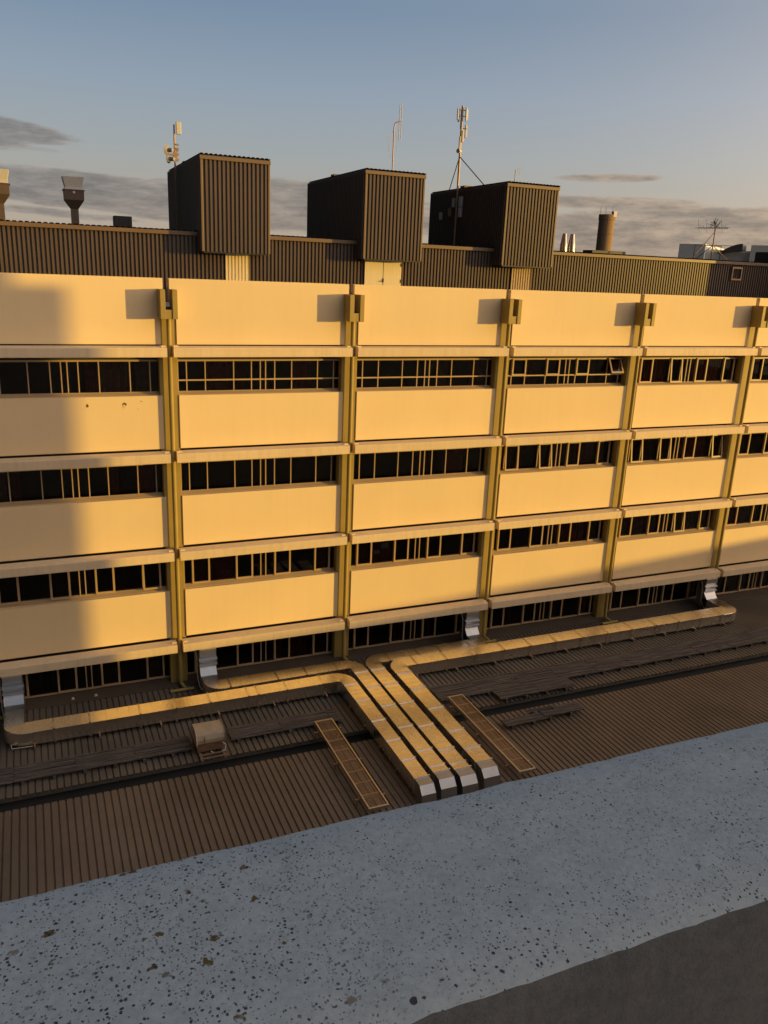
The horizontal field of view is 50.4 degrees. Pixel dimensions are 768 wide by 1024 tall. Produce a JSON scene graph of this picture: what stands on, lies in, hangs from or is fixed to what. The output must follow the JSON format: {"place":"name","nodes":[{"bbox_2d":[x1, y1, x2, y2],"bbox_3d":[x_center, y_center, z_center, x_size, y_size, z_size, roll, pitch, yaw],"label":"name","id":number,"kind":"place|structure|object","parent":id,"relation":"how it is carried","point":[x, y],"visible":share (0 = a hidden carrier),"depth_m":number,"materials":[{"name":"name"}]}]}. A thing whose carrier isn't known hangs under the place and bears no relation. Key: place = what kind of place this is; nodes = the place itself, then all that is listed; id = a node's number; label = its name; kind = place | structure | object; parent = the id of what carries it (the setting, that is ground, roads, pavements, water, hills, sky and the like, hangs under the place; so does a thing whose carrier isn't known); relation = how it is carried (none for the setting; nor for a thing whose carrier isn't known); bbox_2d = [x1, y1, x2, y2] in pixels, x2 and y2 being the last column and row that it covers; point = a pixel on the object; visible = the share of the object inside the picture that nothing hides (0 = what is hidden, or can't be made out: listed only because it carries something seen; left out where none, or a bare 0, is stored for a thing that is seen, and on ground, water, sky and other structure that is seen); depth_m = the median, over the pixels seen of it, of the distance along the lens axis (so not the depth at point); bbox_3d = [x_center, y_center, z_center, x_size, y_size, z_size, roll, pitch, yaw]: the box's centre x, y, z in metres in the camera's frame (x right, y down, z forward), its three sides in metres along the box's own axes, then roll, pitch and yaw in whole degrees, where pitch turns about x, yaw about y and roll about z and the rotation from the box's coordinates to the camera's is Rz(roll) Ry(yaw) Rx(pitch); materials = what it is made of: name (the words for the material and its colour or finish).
{"place":"outdoors","nodes":[
{"label":"outdoors","id":0,"kind":"place"},
{"bbox_2d":[113,215,131,226],"bbox_3d":[-10.552,-11.628,32.936,0.680,0.580,0.600,-5,18,-23],"label":"roof hatch","id":1,"kind":"object","parent":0,"point":[125,221],"visible":0.56,"depth_m":32.65,"materials":[{"name":"black metal"}]},
{"bbox_2d":[0,152,767,719],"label":"office building","id":2,"kind":"structure","parent":0,"point":[360,420],"depth_m":31.18,"materials":[{"name":"concrete"}]},
{"bbox_2d":[0,169,9,220],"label":"exhaust vent","id":3,"kind":"object","parent":2,"relation":"on","point":[4,189],"visible":0.97,"depth_m":30.04,"materials":[{"name":"white metal"}]},
{"bbox_2d":[61,176,84,224],"bbox_3d":[-12.174,-12.104,32.065,0.800,1.960,0.800,-5,18,-23],"label":"exhaust vent","id":4,"kind":"object","parent":2,"relation":"on","point":[73,193],"visible":1,"depth_m":31.67,"materials":[{"name":"white metal"}]},
{"bbox_2d":[0,359,159,397],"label":"window","id":5,"kind":"structure","parent":2,"relation":"in","point":[58,377],"depth_m":26.34,"materials":[{"name":"glass"}]},
{"bbox_2d":[0,464,163,506],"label":"window","id":6,"kind":"structure","parent":2,"relation":"in","point":[32,487],"depth_m":27.29,"materials":[{"name":"glass"}]},
{"bbox_2d":[0,562,166,607],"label":"window","id":7,"kind":"structure","parent":2,"relation":"in","point":[114,581],"depth_m":28.25,"materials":[{"name":"glass"}]},
{"bbox_2d":[0,654,169,702],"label":"window","id":8,"kind":"structure","parent":2,"relation":"in","point":[39,684],"depth_m":29.37,"materials":[{"name":"glass"}]},
{"bbox_2d":[164,121,180,229],"bbox_3d":[-8.622,-13.688,33.444,0.706,4.290,0.385,-1,17,-12],"label":"antenna mast","id":9,"kind":"object","parent":2,"relation":"on","point":[169,158],"visible":0.99,"depth_m":33.16,"materials":[{"name":"white metal"}]},
{"bbox_2d":[226,254,248,280],"bbox_3d":[-5.700,-9.064,31.763,0.920,1.860,0.040,-5,18,-23],"label":"door","id":10,"kind":"structure","parent":2,"relation":"in","point":[237,265],"depth_m":31.64,"materials":[{"name":"beige paint"}]},
{"bbox_2d":[177,358,338,394],"bbox_3d":[-4.318,-4.797,28.720,5.840,1.170,0.486,-5,18,-23],"label":"window","id":11,"kind":"structure","parent":2,"relation":"in","point":[195,376],"depth_m":28.59,"materials":[{"name":"glass"}]},
{"bbox_2d":[181,455,336,494],"bbox_3d":[-4.411,-1.401,29.614,5.840,1.170,0.230,-5,18,-23],"label":"window","id":12,"kind":"structure","parent":2,"relation":"in","point":[302,471],"depth_m":29.62,"materials":[{"name":"glass"}]},
{"bbox_2d":[184,546,334,587],"bbox_3d":[-4.554,1.958,30.621,5.840,1.170,0.230,-5,18,-23],"label":"window","id":13,"kind":"structure","parent":2,"relation":"in","point":[258,566],"depth_m":30.64,"materials":[{"name":"glass"}]},
{"bbox_2d":[187,632,331,673],"bbox_3d":[-4.720,5.316,31.682,5.840,1.200,0.115,-5,18,-23],"label":"window","id":14,"kind":"structure","parent":2,"relation":"in","point":[232,656],"depth_m":31.83,"materials":[{"name":"glass"}]},
{"bbox_2d":[364,261,401,285],"bbox_3d":[-0.045,-9.512,34.098,1.670,1.840,0.116,-5,18,-23],"label":"door","id":15,"kind":"structure","parent":2,"relation":"in","point":[375,272],"depth_m":33.94,"materials":[{"name":"beige paint"}]},
{"bbox_2d":[388,104,402,169],"bbox_3d":[0.439,-15.147,33.273,0.556,2.739,0.053,-5,18,-23],"label":"dipole antenna","id":16,"kind":"object","parent":2,"relation":"on","point":[399,121],"visible":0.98,"depth_m":33.19,"materials":[{"name":"white metal"}]},
{"bbox_2d":[348,613,460,649],"bbox_3d":[1.170,4.830,34.140,5.840,1.200,0.115,-5,18,-23],"label":"window","id":17,"kind":"structure","parent":2,"relation":"in","point":[384,634],"depth_m":34.05,"materials":[{"name":"glass"}]},
{"bbox_2d":[351,532,478,569],"bbox_3d":[1.335,1.472,33.078,5.840,1.170,0.230,-5,18,-23],"label":"window","id":18,"kind":"structure","parent":2,"relation":"in","point":[423,549],"depth_m":33.11,"materials":[{"name":"glass"}]},
{"bbox_2d":[353,447,484,482],"bbox_3d":[1.478,-1.887,32.072,5.840,1.170,0.230,-5,18,-23],"label":"window","id":19,"kind":"structure","parent":2,"relation":"in","point":[437,463],"depth_m":32.10,"materials":[{"name":"glass"}]},
{"bbox_2d":[356,358,491,390],"bbox_3d":[1.621,-5.247,31.065,5.840,1.170,0.230,-5,18,-23],"label":"window","id":20,"kind":"structure","parent":2,"relation":"in","point":[377,374],"depth_m":31.07,"materials":[{"name":"glass"}]},
{"bbox_2d":[448,208,451,216],"bbox_3d":[3.153,-14.279,38.877,0.132,0.384,0.260,-5,18,-23],"label":"equipment box","id":21,"kind":"object","parent":2,"relation":"attached to","point":[449,212],"visible":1,"depth_m":38.80,"materials":[{"name":"brown metal"}]},
{"bbox_2d":[452,198,455,206],"bbox_3d":[3.302,-14.574,38.461,0.132,0.400,0.260,-5,18,-23],"label":"equipment box","id":22,"kind":"object","parent":2,"relation":"attached to","point":[453,202],"visible":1,"depth_m":38.37,"materials":[{"name":"grey metal"}]},
{"bbox_2d":[458,196,462,206],"bbox_3d":[3.559,-14.409,37.876,0.132,0.440,0.260,-5,18,-23],"label":"equipment box","id":23,"kind":"object","parent":2,"relation":"attached to","point":[460,202],"visible":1,"depth_m":37.80,"materials":[{"name":"grey metal"}]},
{"bbox_2d":[458,207,462,216],"bbox_3d":[3.540,-13.959,38.011,0.132,0.440,0.260,-5,18,-23],"label":"equipment box","id":24,"kind":"object","parent":2,"relation":"attached to","point":[460,209],"visible":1,"depth_m":37.92,"materials":[{"name":"grey metal"}]},
{"bbox_2d":[449,105,484,244],"bbox_3d":[3.679,-15.303,37.356,0.575,6.140,3.497,-5,18,-23],"label":"cellular mast","id":25,"kind":"object","parent":2,"relation":"on","point":[461,141],"visible":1,"depth_m":37.33,"materials":[{"name":"white metal"}]},
{"bbox_2d":[511,267,531,289],"bbox_3d":[6.115,-10.043,36.692,1.000,1.870,0.040,-5,18,-23],"label":"wall panel","id":26,"kind":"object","parent":2,"relation":"in","point":[521,276],"depth_m":36.56,"materials":[{"name":"beige metal"}]},
{"bbox_2d":[487,595,593,628],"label":"window","id":27,"kind":"structure","parent":2,"relation":"in","point":[570,607],"depth_m":36.63,"materials":[{"name":"glass"}]},
{"bbox_2d":[493,520,602,553],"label":"window","id":28,"kind":"structure","parent":2,"relation":"in","point":[577,533],"depth_m":35.59,"materials":[{"name":"glass"}]},
{"bbox_2d":[500,440,613,472],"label":"window","id":29,"kind":"structure","parent":2,"relation":"in","point":[572,455],"depth_m":34.56,"materials":[{"name":"glass"}]},
{"bbox_2d":[560,234,567,250],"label":"steel flue","id":30,"kind":"object","parent":2,"relation":"on","point":[563,244],"visible":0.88,"depth_m":40.90,"materials":[{"name":"silver metal"}]},
{"bbox_2d":[507,357,623,387],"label":"window","id":31,"kind":"structure","parent":2,"relation":"in","point":[568,371],"depth_m":33.55,"materials":[{"name":"glass"}]},
{"bbox_2d":[567,234,574,251],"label":"steel flue","id":32,"kind":"object","parent":2,"relation":"on","point":[571,245],"visible":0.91,"depth_m":41.07,"materials":[{"name":"silver metal"}]},
{"bbox_2d":[583,250,625,253],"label":"roof plinth","id":33,"kind":"structure","parent":2,"relation":"on","point":[602,251],"depth_m":41.71,"materials":[{"name":"grey concrete"}]},
{"bbox_2d":[596,210,616,250],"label":"concrete chimney","id":34,"kind":"object","parent":2,"relation":"attached to","point":[605,232],"visible":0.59,"depth_m":54.07,"materials":[{"name":"brown concrete"}]},
{"bbox_2d":[607,580,698,610],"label":"window","id":35,"kind":"structure","parent":2,"relation":"in","point":[632,598],"depth_m":39.08,"materials":[{"name":"glass"}]},
{"bbox_2d":[616,509,712,539],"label":"window","id":36,"kind":"structure","parent":2,"relation":"in","point":[690,521],"depth_m":38.07,"materials":[{"name":"glass"}]},
{"bbox_2d":[626,434,725,464],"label":"window","id":37,"kind":"structure","parent":2,"relation":"in","point":[687,448],"depth_m":37.03,"materials":[{"name":"glass"}]},
{"bbox_2d":[636,357,737,384],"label":"window","id":38,"kind":"structure","parent":2,"relation":"in","point":[652,370],"depth_m":36.01,"materials":[{"name":"glass"}]},
{"bbox_2d":[692,218,726,259],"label":"tripod antenna","id":39,"kind":"object","parent":2,"relation":"on","point":[715,227],"visible":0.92,"depth_m":41.20,"materials":[{"name":"black metal"}]},
{"bbox_2d":[715,571,767,594],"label":"window","id":40,"kind":"structure","parent":2,"relation":"in","point":[756,580],"depth_m":41.26,"materials":[{"name":"glass"}]},
{"bbox_2d":[725,504,767,527],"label":"window","id":41,"kind":"structure","parent":2,"relation":"in","point":[741,516],"depth_m":40.05,"materials":[{"name":"glass"}]},
{"bbox_2d":[737,432,767,457],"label":"window","id":42,"kind":"structure","parent":2,"relation":"in","point":[751,444],"depth_m":38.89,"materials":[{"name":"glass"}]},
{"bbox_2d":[750,357,767,382],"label":"window","id":43,"kind":"structure","parent":2,"relation":"in","point":[759,374],"depth_m":37.70,"materials":[{"name":"glass"}]},
{"bbox_2d":[0,722,767,1023],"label":"concrete building","id":44,"kind":"structure","parent":0,"point":[631,888],"depth_m":0.80,"materials":[{"name":"grey concrete"}]},
{"bbox_2d":[0,595,767,901],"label":"building","id":45,"kind":"structure","parent":0,"point":[68,829],"depth_m":26.29,"materials":[{"name":"brown metal"}]},
{"bbox_2d":[0,735,192,785],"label":"duckboard","id":46,"kind":"object","parent":45,"relation":"on","point":[114,757],"visible":1,"depth_m":25.31,"materials":[{"name":"wood"}]},
{"bbox_2d":[191,718,226,762],"bbox_3d":[-5.628,7.292,26.334,0.941,0.790,1.400,-5,18,-23],"label":"roof vent","id":47,"kind":"object","parent":45,"relation":"on","point":[208,735],"visible":1,"depth_m":26.18,"materials":[{"name":"beige plastic"}]},
{"bbox_2d":[0,673,436,803],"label":"ventilation duct","id":48,"kind":"object","parent":45,"relation":"on","point":[20,731],"visible":1,"depth_m":27.32,"materials":[{"name":"metal"}]},
{"bbox_2d":[227,708,340,742],"bbox_3d":[-3.381,7.272,27.803,3.843,0.171,0.840,-5,18,-23],"label":"duckboard","id":49,"kind":"object","parent":45,"relation":"on","point":[262,728],"visible":0.95,"depth_m":27.69,"materials":[{"name":"wood"}]},
{"bbox_2d":[196,647,456,799],"bbox_3d":[-1.385,6.343,28.719,4.839,1.590,11.178,-22,29,-54],"label":"ventilation duct","id":50,"kind":"object","parent":45,"relation":"on","point":[433,765],"visible":0.86,"depth_m":29.31,"materials":[{"name":"metal"}]},
{"bbox_2d":[314,718,388,811],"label":"roof walkway","id":51,"kind":"structure","parent":45,"relation":"on","point":[371,780],"depth_m":25.32,"materials":[{"name":"metal"}]},
{"bbox_2d":[365,610,485,794],"bbox_3d":[1.410,6.156,29.738,4.733,1.590,11.023,5,17,8],"label":"ventilation duct","id":52,"kind":"object","parent":45,"relation":"on","point":[378,666],"visible":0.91,"depth_m":28.98,"materials":[{"name":"metal"}]},
{"bbox_2d":[447,694,535,773],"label":"roof walkway","id":53,"kind":"structure","parent":45,"relation":"on","point":[462,699],"depth_m":27.31,"materials":[{"name":"metal"}]},
{"bbox_2d":[493,678,574,702],"bbox_3d":[5.690,6.732,30.857,3.305,0.190,0.660,-5,18,-23],"label":"duckboard","id":54,"kind":"object","parent":45,"relation":"on","point":[545,687],"visible":1,"depth_m":30.79,"materials":[{"name":"wood"}]},
{"bbox_2d":[501,702,583,729],"bbox_3d":[5.656,7.221,29.101,3.310,0.260,0.650,-5,18,-23],"label":"duckboard","id":55,"kind":"object","parent":45,"relation":"on","point":[546,712],"visible":1,"depth_m":29.09,"materials":[{"name":"wood"}]},
{"bbox_2d":[390,577,736,788],"bbox_3d":[7.604,5.182,33.869,7.164,1.590,20.030,17,22,41],"label":"ventilation duct","id":56,"kind":"object","parent":45,"relation":"on","point":[404,671],"visible":0.97,"depth_m":33.05,"materials":[{"name":"metal"}]},
{"bbox_2d":[428,627,767,703],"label":"duckboard","id":57,"kind":"object","parent":45,"relation":"on","point":[487,685],"visible":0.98,"depth_m":32.95,"materials":[{"name":"wood"}]},
{"bbox_2d":[0,0,767,256],"label":"sky","id":58,"kind":"structure","parent":0,"point":[653,113],"materials":[{"name":"blue"}]},
{"bbox_2d":[678,244,767,261],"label":"grey building","id":59,"kind":"structure","parent":0,"point":[738,252],"depth_m":103.86,"materials":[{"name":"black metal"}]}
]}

